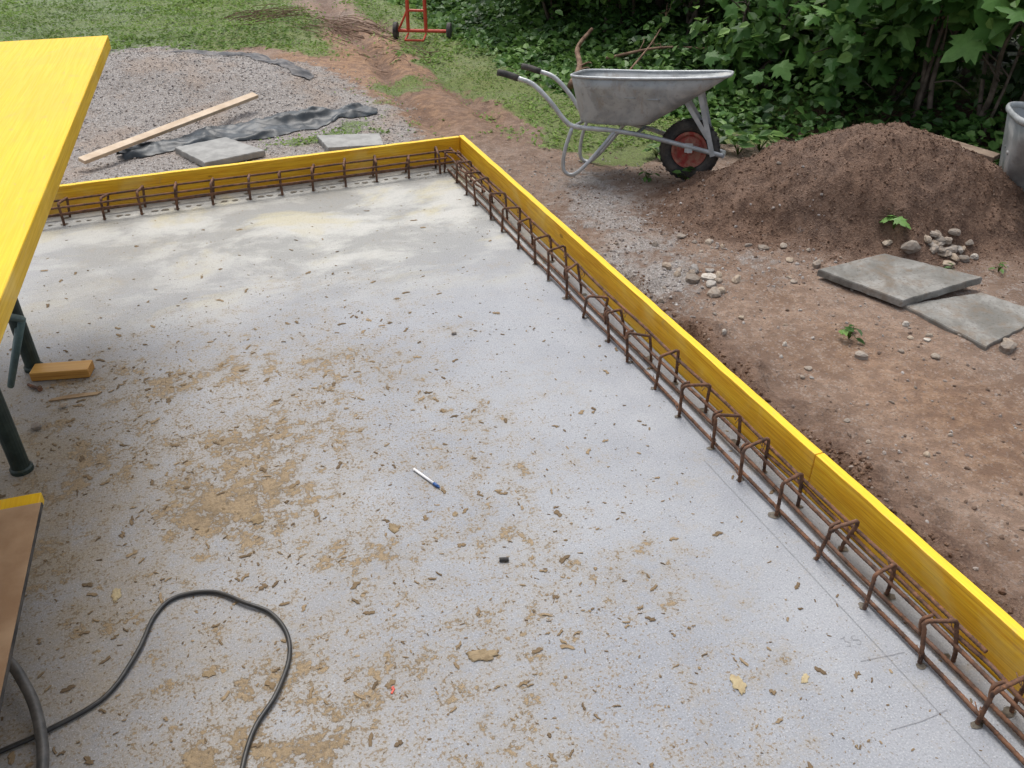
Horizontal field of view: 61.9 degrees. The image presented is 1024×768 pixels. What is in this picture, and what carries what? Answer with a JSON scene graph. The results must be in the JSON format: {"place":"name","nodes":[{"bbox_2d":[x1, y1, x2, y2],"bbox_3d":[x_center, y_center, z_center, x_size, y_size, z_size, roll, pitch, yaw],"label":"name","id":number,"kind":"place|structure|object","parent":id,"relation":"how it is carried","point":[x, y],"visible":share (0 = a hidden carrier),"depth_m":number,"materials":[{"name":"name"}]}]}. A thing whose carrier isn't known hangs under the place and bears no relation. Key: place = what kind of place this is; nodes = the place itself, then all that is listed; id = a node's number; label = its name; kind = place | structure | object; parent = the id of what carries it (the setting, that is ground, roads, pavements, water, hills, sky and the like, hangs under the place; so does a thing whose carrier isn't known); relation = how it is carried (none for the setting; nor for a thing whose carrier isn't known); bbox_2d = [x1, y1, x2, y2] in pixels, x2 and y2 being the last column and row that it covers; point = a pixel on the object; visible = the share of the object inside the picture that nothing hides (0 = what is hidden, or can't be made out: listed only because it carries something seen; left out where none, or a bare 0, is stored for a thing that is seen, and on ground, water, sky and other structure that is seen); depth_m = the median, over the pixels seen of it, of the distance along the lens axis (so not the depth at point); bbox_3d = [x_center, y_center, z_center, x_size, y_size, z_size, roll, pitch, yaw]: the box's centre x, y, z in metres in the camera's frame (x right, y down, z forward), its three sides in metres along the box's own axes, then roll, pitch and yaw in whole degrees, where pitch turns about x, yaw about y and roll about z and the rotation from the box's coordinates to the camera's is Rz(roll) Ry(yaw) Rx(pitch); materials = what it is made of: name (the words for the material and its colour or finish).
{"place":"outdoors","nodes":[
{"label":"outdoors","id":0,"kind":"place"},
{"bbox_2d":[0,0,761,153],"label":"grass","id":1,"kind":"structure","parent":0,"point":[257,41],"depth_m":8.91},
{"bbox_2d":[61,44,841,338],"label":"gravel","id":2,"kind":"structure","parent":0,"point":[417,137],"depth_m":6.35,"materials":[{"name":"gravel"}]},
{"bbox_2d":[0,0,1023,627],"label":"ground","id":3,"kind":"structure","parent":0,"point":[440,112],"depth_m":4.55,"materials":[{"name":"soil"}]},
{"bbox_2d":[175,137,265,166],"bbox_3d":[-1.986,-1.580,5.803,0.418,0.040,0.477,-28,42,-35],"label":"paving slab","id":4,"kind":"object","parent":3,"relation":"on","point":[221,151],"depth_m":5.74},
{"bbox_2d":[169,49,313,79],"bbox_3d":[-2.444,-2.961,7.783,1.970,0.100,0.682,16,37,23],"label":"tarp","id":5,"kind":"object","parent":3,"relation":"on","point":[293,68],"visible":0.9,"depth_m":7.83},
{"bbox_2d":[116,102,377,159],"bbox_3d":[-1.883,-1.887,6.250,1.945,0.092,0.434,-21,39,-28],"label":"tarp","id":6,"kind":"object","parent":3,"relation":"on","point":[287,122],"visible":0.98,"depth_m":6.24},
{"bbox_2d":[78,92,257,163],"bbox_3d":[-2.384,-1.835,6.051,0.065,0.028,1.528,29,45,18],"label":"timber plank","id":7,"kind":"object","parent":6,"relation":"on","point":[149,135],"visible":1,"depth_m":5.97,"materials":[{"name":"brown wood"}]},
{"bbox_2d":[49,136,459,214],"bbox_3d":[-2.890,-0.879,4.649,5.500,0.304,0.036,-13,36,-18],"label":"formwork board","id":8,"kind":"object","parent":3,"relation":"on","point":[86,188],"visible":0.45,"depth_m":5.03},
{"bbox_2d":[220,3,319,25],"bbox_3d":[-2.804,-4.245,9.795,1.146,0.075,1.068,-13,36,-18],"label":"brushwood","id":9,"kind":"object","parent":3,"relation":"on","point":[281,11],"visible":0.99,"depth_m":9.75,"materials":[{"name":"brown wood"}]},
{"bbox_2d":[286,8,406,45],"bbox_3d":[-1.893,-3.901,9.330,0.986,0.116,2.079,-18,38,-24],"label":"brushwood","id":10,"kind":"object","parent":3,"relation":"on","point":[349,26],"visible":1,"depth_m":9.25,"materials":[{"name":"brown wood"}]},
{"bbox_2d":[316,133,383,151],"bbox_3d":[-1.136,-1.689,5.974,0.466,0.040,0.288,-5,34,-7],"label":"paving slab","id":11,"kind":"object","parent":3,"relation":"on","point":[328,143],"depth_m":5.94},
{"bbox_2d":[357,40,440,72],"bbox_3d":[-1.158,-3.171,8.230,0.824,0.105,0.914,15,37,21],"label":"brushwood","id":12,"kind":"object","parent":3,"relation":"on","point":[397,56],"visible":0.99,"depth_m":8.29,"materials":[{"name":"brown wood"}]},
{"bbox_2d":[392,0,451,41],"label":"hand cart","id":13,"kind":"object","parent":3,"relation":"on","point":[396,28],"visible":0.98,"depth_m":8.78,"materials":[{"name":"red paint"}]},
{"bbox_2d":[0,163,1023,767],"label":"concrete slab","id":14,"kind":"structure","parent":3,"relation":"on","point":[720,597],"depth_m":2.66,"materials":[{"name":"concrete"}]},
{"bbox_2d":[0,298,42,476],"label":"trestle","id":15,"kind":"object","parent":14,"relation":"on","point":[19,461],"visible":0.78,"depth_m":2.89,"materials":[{"name":"green paint"}]},
{"bbox_2d":[0,36,110,342],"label":"yellow tabletop","id":16,"kind":"object","parent":15,"relation":"on","point":[48,88],"visible":1,"depth_m":2.50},
{"bbox_2d":[9,657,49,767],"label":"hose","id":17,"kind":"object","parent":14,"relation":"on","point":[23,682],"visible":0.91,"depth_m":2.06,"materials":[{"name":"rubber"}]},
{"bbox_2d":[27,383,42,391],"bbox_3d":[-1.858,0.012,3.320,0.073,0.019,0.019,17,37,23],"label":"bolt","id":18,"kind":"object","parent":14,"relation":"on","point":[39,389],"visible":1,"depth_m":3.31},
{"bbox_2d":[31,422,40,429],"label":"stone","id":19,"kind":"object","parent":14,"relation":"on","point":[35,425],"visible":1,"depth_m":3.09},
{"bbox_2d":[29,360,94,380],"bbox_3d":[-1.789,-0.054,3.395,0.220,0.038,0.075,-4,34,-7],"label":"timber offcut","id":20,"kind":"object","parent":14,"relation":"on","point":[61,370],"visible":1,"depth_m":3.37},
{"bbox_2d":[49,391,101,401],"bbox_3d":[-1.675,0.046,3.276,0.190,0.007,0.020,-9,35,-13],"label":"wood splinter","id":21,"kind":"object","parent":14,"relation":"on","point":[72,396],"visible":1,"depth_m":3.27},
{"bbox_2d":[111,588,121,601],"bbox_3d":[-1.133,0.603,2.444,0.030,0.004,0.056,-4,34,-6],"label":"clay flake","id":22,"kind":"object","parent":14,"relation":"on","point":[116,595],"visible":1,"depth_m":2.44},
{"bbox_2d":[0,589,291,767],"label":"power cable","id":23,"kind":"object","parent":14,"relation":"on","point":[115,685],"visible":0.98,"depth_m":2.21,"materials":[{"name":"rubber"}]},
{"bbox_2d":[202,669,215,677],"bbox_3d":[-0.789,0.753,2.220,0.035,0.003,0.025,-11,35,-16],"label":"clay flake","id":24,"kind":"object","parent":14,"relation":"on","point":[209,673],"visible":1,"depth_m":2.22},
{"bbox_2d":[48,146,452,225],"bbox_3d":[-2.017,-1.040,4.809,3.569,0.176,0.140,-13,36,-18],"label":"rebar cage","id":25,"kind":"object","parent":14,"relation":"on","point":[248,189],"visible":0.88,"depth_m":4.93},
{"bbox_2d":[250,513,263,524],"bbox_3d":[-0.808,0.427,2.706,0.046,0.005,0.050,-23,40,-30],"label":"clay flake","id":26,"kind":"object","parent":14,"relation":"on","point":[257,518],"visible":1,"depth_m":2.70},
{"bbox_2d":[388,523,398,533],"bbox_3d":[-0.372,0.449,2.674,0.029,0.004,0.052,-21,39,-28],"label":"clay flake","id":27,"kind":"object","parent":14,"relation":"on","point":[395,529],"visible":1,"depth_m":2.67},
{"bbox_2d":[413,468,439,487],"bbox_3d":[-0.287,0.317,2.867,0.011,0.011,0.135,-28,43,-35],"label":"pen","id":28,"kind":"object","parent":14,"relation":"on","point":[427,478],"visible":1,"depth_m":2.86,"materials":[{"name":"white plastic"}]},
{"bbox_2d":[465,649,498,661],"bbox_3d":[-0.080,0.719,2.267,0.088,0.006,0.044,-5,34,-7],"label":"clay flake","id":29,"kind":"object","parent":14,"relation":"on","point":[483,655],"visible":1,"depth_m":2.27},
{"bbox_2d":[0,182,983,767],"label":"clay crumbs","id":30,"kind":"object","parent":14,"relation":"on","point":[272,684],"visible":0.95,"depth_m":2.58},
{"bbox_2d":[499,557,508,561],"bbox_3d":[-0.024,0.525,2.553,0.028,0.013,0.013,-2,34,-3],"label":"metal pin","id":31,"kind":"object","parent":14,"relation":"on","point":[503,559],"visible":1,"depth_m":2.55,"materials":[{"name":"black metal"}]},
{"bbox_2d":[48,168,1016,728],"bbox_3d":[-1.119,0.120,3.168,3.479,0.001,4.523,-13,36,-18],"label":"mortar stain","id":32,"kind":"object","parent":14,"relation":"on","point":[924,666],"visible":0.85,"depth_m":3.05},
{"bbox_2d":[443,147,1023,764],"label":"rebar cage","id":33,"kind":"object","parent":14,"relation":"on","point":[925,619],"visible":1,"depth_m":2.70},
{"bbox_2d":[730,674,746,694],"bbox_3d":[0.581,0.770,2.193,0.038,0.005,0.063,-17,37,-23],"label":"clay flake","id":34,"kind":"object","parent":14,"relation":"on","point":[739,684],"visible":1,"depth_m":2.19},
{"bbox_2d":[801,673,809,682],"bbox_3d":[0.758,0.762,2.207,0.019,0.002,0.037,15,36,21],"label":"clay flake","id":35,"kind":"object","parent":14,"relation":"on","point":[805,677],"visible":1,"depth_m":2.21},
{"bbox_2d":[706,462,990,767],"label":"pencil mark","id":36,"kind":"object","parent":14,"relation":"on","point":[870,638],"visible":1,"depth_m":2.27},
{"bbox_2d":[494,0,595,20],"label":"shrub","id":37,"kind":"object","parent":3,"relation":"on","point":[557,4],"visible":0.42,"depth_m":8.74,"materials":[{"name":"green plant"}]},
{"bbox_2d":[555,0,653,40],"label":"shrub","id":38,"kind":"object","parent":3,"relation":"on","point":[588,4],"visible":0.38,"depth_m":7.86,"materials":[{"name":"green plant"}]},
{"bbox_2d":[497,63,733,179],"bbox_3d":[0.650,-1.663,5.377,1.407,0.657,0.605,9,26,14],"label":"wheelbarrow","id":39,"kind":"object","parent":3,"relation":"on","point":[640,99],"visible":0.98,"depth_m":5.19,"materials":[{"name":"metal"}]},
{"bbox_2d":[459,135,822,494],"bbox_3d":[0.329,-0.555,4.161,0.038,0.306,3.505,-13,36,-18],"label":"formwork board","id":40,"kind":"object","parent":3,"relation":"on","point":[795,448],"visible":0.47,"depth_m":3.47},
{"bbox_2d":[638,168,659,181],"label":"weed plant","id":41,"kind":"object","parent":3,"relation":"on","point":[646,178],"visible":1,"depth_m":5.40,"materials":[{"name":"green plant"}]},
{"bbox_2d":[641,139,660,158],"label":"weed plant","id":42,"kind":"object","parent":3,"relation":"on","point":[656,147],"visible":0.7,"depth_m":5.81,"materials":[{"name":"green plant"}]},
{"bbox_2d":[662,262,670,269],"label":"stone","id":43,"kind":"object","parent":3,"relation":"on","point":[667,265],"visible":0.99,"depth_m":4.35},
{"bbox_2d":[673,270,680,276],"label":"stone","id":44,"kind":"object","parent":3,"relation":"on","point":[677,273],"visible":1,"depth_m":4.29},
{"bbox_2d":[677,233,685,237],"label":"stone","id":45,"kind":"object","parent":3,"relation":"on","point":[680,235],"visible":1,"depth_m":4.69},
{"bbox_2d":[673,166,695,179],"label":"weed plant","id":46,"kind":"object","parent":3,"relation":"on","point":[684,169],"visible":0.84,"depth_m":5.31,"materials":[{"name":"green plant"}]},
{"bbox_2d":[685,273,699,283],"bbox_3d":[0.894,-0.518,4.232,0.076,0.047,0.066,13,36,18],"label":"stone","id":47,"kind":"object","parent":3,"relation":"on","point":[691,278],"visible":1,"depth_m":4.21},
{"bbox_2d":[689,264,698,273],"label":"stone","id":48,"kind":"object","parent":3,"relation":"on","point":[695,267],"visible":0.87,"depth_m":4.31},
{"bbox_2d":[386,0,1023,164],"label":"ground ivy","id":49,"kind":"object","parent":3,"relation":"on","point":[544,37],"visible":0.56,"depth_m":7.37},
{"bbox_2d":[567,27,592,88],"bbox_3d":[0.612,-2.781,7.265,0.184,0.303,0.941,5,34,8],"label":"dead branch","id":50,"kind":"object","parent":49,"relation":"on","point":[580,64],"visible":0.88,"depth_m":7.24,"materials":[{"name":"brown wood"}]},
{"bbox_2d":[629,2,670,69],"bbox_3d":[1.198,-2.965,7.296,0.111,0.415,1.277,14,36,19],"label":"dead branch","id":51,"kind":"object","parent":49,"relation":"on","point":[641,56],"visible":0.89,"depth_m":7.19,"materials":[{"name":"brown wood"}]},
{"bbox_2d":[606,41,707,59],"bbox_3d":[1.267,-2.827,7.211,0.926,0.209,0.168,11,35,16],"label":"dead branch","id":52,"kind":"object","parent":49,"relation":"on","point":[640,50],"visible":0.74,"depth_m":7.19,"materials":[{"name":"brown wood"}]},
{"bbox_2d":[671,0,741,37],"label":"shrub","id":53,"kind":"object","parent":3,"relation":"on","point":[710,5],"visible":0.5,"depth_m":7.49,"materials":[{"name":"green plant"}]},
{"bbox_2d":[705,238,711,244],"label":"stone","id":54,"kind":"object","parent":3,"relation":"on","point":[708,241],"visible":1,"depth_m":4.61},
{"bbox_2d":[701,273,716,280],"bbox_3d":[0.982,-0.533,4.261,0.077,0.028,0.072,6,34,9],"label":"stone","id":55,"kind":"object","parent":3,"relation":"on","point":[707,276],"visible":0.91,"depth_m":4.24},
{"bbox_2d":[705,268,713,272],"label":"stone","id":56,"kind":"object","parent":3,"relation":"on","point":[709,270],"visible":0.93,"depth_m":4.30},
{"bbox_2d":[706,280,716,287],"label":"stone","id":57,"kind":"object","parent":3,"relation":"on","point":[710,283],"visible":0.95,"depth_m":4.17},
{"bbox_2d":[707,286,721,297],"bbox_3d":[0.976,-0.441,4.112,0.068,0.045,0.103,10,35,15],"label":"stone","id":58,"kind":"object","parent":3,"relation":"on","point":[713,292],"visible":1,"depth_m":4.08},
{"bbox_2d":[715,278,722,283],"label":"stone","id":59,"kind":"object","parent":3,"relation":"on","point":[718,280],"visible":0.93,"depth_m":4.21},
{"bbox_2d":[716,271,721,277],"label":"stone","id":60,"kind":"object","parent":3,"relation":"on","point":[718,274],"visible":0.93,"depth_m":4.26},
{"bbox_2d":[717,287,725,293],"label":"stone","id":61,"kind":"object","parent":3,"relation":"on","point":[722,290],"visible":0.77,"depth_m":4.11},
{"bbox_2d":[711,118,735,144],"bbox_3d":[1.424,-1.738,5.917,0.304,0.198,0.371,1,34,1],"label":"weed plant","id":62,"kind":"object","parent":3,"relation":"on","point":[722,128],"visible":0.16,"depth_m":5.88,"materials":[{"name":"green plant"}]},
{"bbox_2d":[732,274,740,283],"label":"stone","id":63,"kind":"object","parent":3,"relation":"on","point":[736,279],"visible":1,"depth_m":4.21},
{"bbox_2d":[719,129,760,154],"bbox_3d":[1.541,-1.639,5.781,0.290,0.174,0.276,14,36,20],"label":"weed plant","id":64,"kind":"object","parent":3,"relation":"on","point":[741,141],"visible":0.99,"depth_m":5.74,"materials":[{"name":"green plant"}]},
{"bbox_2d":[689,0,832,93],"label":"shrub","id":65,"kind":"object","parent":3,"relation":"on","point":[761,30],"visible":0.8,"depth_m":6.60,"materials":[{"name":"green plant"}]},
{"bbox_2d":[500,108,1023,597],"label":"path grit","id":66,"kind":"object","parent":3,"relation":"on","point":[848,366],"visible":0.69,"depth_m":3.46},
{"bbox_2d":[758,245,769,249],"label":"stone","id":67,"kind":"object","parent":3,"relation":"on","point":[764,247],"visible":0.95,"depth_m":4.53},
{"bbox_2d":[743,124,785,150],"bbox_3d":[1.722,-1.694,5.863,0.309,0.181,0.354,15,36,21],"label":"weed plant","id":68,"kind":"object","parent":3,"relation":"on","point":[764,135],"visible":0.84,"depth_m":5.80,"materials":[{"name":"green plant"}]},
{"bbox_2d":[532,121,1023,616],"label":"soil crumbs","id":69,"kind":"object","parent":3,"relation":"on","point":[894,511],"visible":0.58,"depth_m":4.58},
{"bbox_2d":[722,0,841,78],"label":"maple sapling","id":70,"kind":"object","parent":3,"relation":"on","point":[768,8],"visible":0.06,"depth_m":6.82,"materials":[{"name":"green plant"}]},
{"bbox_2d":[804,366,811,370],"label":"stone","id":71,"kind":"object","parent":3,"relation":"on","point":[807,368],"visible":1,"depth_m":3.58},
{"bbox_2d":[812,259,820,268],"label":"stone","id":72,"kind":"object","parent":3,"relation":"on","point":[816,264],"visible":1,"depth_m":4.34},
{"bbox_2d":[743,0,945,114],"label":"maple sapling","id":73,"kind":"object","parent":3,"relation":"on","point":[841,21],"visible":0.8,"depth_m":6.13,"materials":[{"name":"green plant"}]},
{"bbox_2d":[839,324,864,343],"bbox_3d":[1.499,-0.236,3.789,0.105,0.072,0.137,-1,34,-2],"label":"weed plant","id":74,"kind":"object","parent":3,"relation":"on","point":[847,330],"visible":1,"depth_m":3.76,"materials":[{"name":"green plant"}]},
{"bbox_2d":[854,351,867,359],"bbox_3d":[1.504,-0.123,3.675,0.057,0.034,0.047,9,35,14],"label":"stone","id":75,"kind":"object","parent":3,"relation":"on","point":[861,355],"visible":1,"depth_m":3.66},
{"bbox_2d":[882,239,892,245],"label":"stone","id":76,"kind":"object","parent":3,"relation":"on","point":[887,242],"visible":1,"depth_m":4.44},
{"bbox_2d":[880,215,910,228],"bbox_3d":[1.993,-0.836,4.428,0.166,0.083,0.136,20,39,27],"label":"weed plant","id":77,"kind":"object","parent":3,"relation":"on","point":[901,220],"visible":1,"depth_m":4.39,"materials":[{"name":"green plant"}]},
{"bbox_2d":[817,254,981,306],"bbox_3d":[1.894,-0.521,4.179,0.660,0.060,0.404,-13,36,-18],"label":"paving slab","id":78,"kind":"object","parent":3,"relation":"on","point":[898,281],"depth_m":4.13,"materials":[{"name":"concrete"}]},
{"bbox_2d":[902,321,909,326],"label":"stone","id":79,"kind":"object","parent":3,"relation":"on","point":[905,323],"visible":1,"depth_m":3.87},
{"bbox_2d":[836,0,984,105],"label":"shrub","id":80,"kind":"object","parent":3,"relation":"on","point":[886,36],"visible":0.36,"depth_m":5.97,"materials":[{"name":"green plant"}]},
{"bbox_2d":[901,240,920,253],"bbox_3d":[2.052,-0.706,4.385,0.096,0.074,0.083,16,37,22],"label":"stone","id":81,"kind":"object","parent":3,"relation":"on","point":[911,246],"visible":1,"depth_m":4.36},
{"bbox_2d":[806,453,1023,701],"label":"formwork board","id":82,"kind":"object","parent":3,"relation":"on","point":[988,623],"visible":0.41,"depth_m":2.37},
{"bbox_2d":[923,451,929,456],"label":"stone","id":83,"kind":"object","parent":3,"relation":"on","point":[926,453],"visible":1,"depth_m":3.10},
{"bbox_2d":[924,235,931,242],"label":"stone","id":84,"kind":"object","parent":3,"relation":"on","point":[927,239],"visible":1,"depth_m":4.40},
{"bbox_2d":[930,247,936,253],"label":"stone","id":85,"kind":"object","parent":3,"relation":"on","point":[933,250],"visible":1,"depth_m":4.39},
{"bbox_2d":[845,0,1023,126],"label":"maple sapling","id":86,"kind":"object","parent":3,"relation":"on","point":[945,26],"visible":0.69,"depth_m":5.81,"materials":[{"name":"green plant"}]},
{"bbox_2d":[930,231,938,236],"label":"stone","id":87,"kind":"object","parent":3,"relation":"on","point":[934,234],"visible":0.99,"depth_m":4.44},
{"bbox_2d":[931,353,939,358],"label":"stone","id":88,"kind":"object","parent":3,"relation":"on","point":[935,355],"visible":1,"depth_m":3.64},
{"bbox_2d":[934,236,945,240],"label":"stone","id":89,"kind":"object","parent":3,"relation":"on","point":[942,238],"visible":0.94,"depth_m":4.43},
{"bbox_2d":[938,248,945,252],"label":"stone","id":90,"kind":"object","parent":3,"relation":"on","point":[941,250],"visible":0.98,"depth_m":4.40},
{"bbox_2d":[937,250,948,256],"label":"stone","id":91,"kind":"object","parent":3,"relation":"on","point":[945,254],"visible":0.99,"depth_m":4.40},
{"bbox_2d":[943,260,954,267],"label":"stone","id":92,"kind":"object","parent":3,"relation":"on","point":[946,263],"visible":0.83,"depth_m":4.35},
{"bbox_2d":[945,237,952,243],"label":"stone","id":93,"kind":"object","parent":3,"relation":"on","point":[948,240],"visible":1,"depth_m":4.44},
{"bbox_2d":[945,246,957,253],"bbox_3d":[2.278,-0.699,4.440,0.074,0.045,0.058,0,34,0],"label":"stone","id":94,"kind":"object","parent":3,"relation":"on","point":[953,249],"visible":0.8,"depth_m":4.42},
{"bbox_2d":[949,253,958,261],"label":"stone","id":95,"kind":"object","parent":3,"relation":"on","point":[954,257],"visible":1,"depth_m":4.39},
{"bbox_2d":[948,228,960,235],"bbox_3d":[2.313,-0.797,4.459,0.062,0.027,0.054,17,37,23],"label":"stone","id":96,"kind":"object","parent":3,"relation":"on","point":[954,231],"visible":1,"depth_m":4.44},
{"bbox_2d":[911,45,998,86],"bbox_3d":[3.858,-3.975,6.127,2.734,3.561,2.152,3,34,4],"label":"hedge tree","id":97,"kind":"object","parent":3,"relation":"on","point":[964,72],"visible":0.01,"depth_m":6.82,"materials":[{"name":"green plant"}]},
{"bbox_2d":[957,245,962,253],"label":"stone","id":98,"kind":"object","parent":3,"relation":"on","point":[960,250],"visible":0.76,"depth_m":4.45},
{"bbox_2d":[903,293,1023,350],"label":"paving slab","id":99,"kind":"object","parent":3,"relation":"on","point":[983,321],"depth_m":3.91,"materials":[{"name":"concrete"}]},
{"bbox_2d":[958,255,969,262],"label":"stone","id":100,"kind":"object","parent":3,"relation":"on","point":[964,258],"visible":0.8,"depth_m":4.41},
{"bbox_2d":[938,135,999,161],"bbox_3d":[2.644,-1.395,5.032,0.100,0.030,0.420,-26,45,-34],"label":"timber plank","id":101,"kind":"object","parent":3,"relation":"on","point":[992,156],"visible":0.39,"depth_m":4.94,"materials":[{"name":"brown wood"}]},
{"bbox_2d":[965,239,973,245],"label":"stone","id":102,"kind":"object","parent":3,"relation":"on","point":[969,242],"visible":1,"depth_m":4.48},
{"bbox_2d":[970,253,978,259],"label":"stone","id":103,"kind":"object","parent":3,"relation":"on","point":[975,256],"visible":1,"depth_m":4.44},
{"bbox_2d":[934,0,1023,144],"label":"maple sapling","id":104,"kind":"object","parent":3,"relation":"on","point":[996,27],"visible":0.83,"depth_m":5.35,"materials":[{"name":"green plant"}]},
{"bbox_2d":[989,262,1006,273],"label":"weed plant","id":105,"kind":"object","parent":3,"relation":"on","point":[1000,269],"visible":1,"depth_m":4.32,"materials":[{"name":"green plant"}]},
{"bbox_2d":[978,34,1023,130],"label":"shrub","id":106,"kind":"object","parent":3,"relation":"on","point":[1018,73],"visible":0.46,"depth_m":5.77,"materials":[{"name":"green plant"}]},
{"bbox_2d":[999,341,1016,354],"bbox_3d":[2.153,-0.159,3.704,0.088,0.048,0.058,-23,40,-30],"label":"stone","id":107,"kind":"object","parent":3,"relation":"on","point":[1007,347],"visible":1,"depth_m":3.68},
{"bbox_2d":[999,101,1023,190],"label":"bucket","id":108,"kind":"object","parent":3,"relation":"on","point":[1011,162],"visible":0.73,"depth_m":4.76,"materials":[{"name":"metal"}]},
{"bbox_3d":[-1.523,0.981,1.668,0.500,0.234,0.090,-13,36,-18],"label":"timber block","id":109,"kind":"object","parent":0,"visible":0},
{"bbox_2d":[0,492,43,509],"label":"yellow formwork sheet","id":110,"kind":"object","parent":109,"relation":"on","point":[21,500],"visible":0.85,"depth_m":2.38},
{"bbox_2d":[0,502,42,712],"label":"plywood sheet","id":111,"kind":"object","parent":110,"relation":"on","point":[19,526],"visible":1,"depth_m":2.14,"materials":[{"name":"brown wood"}]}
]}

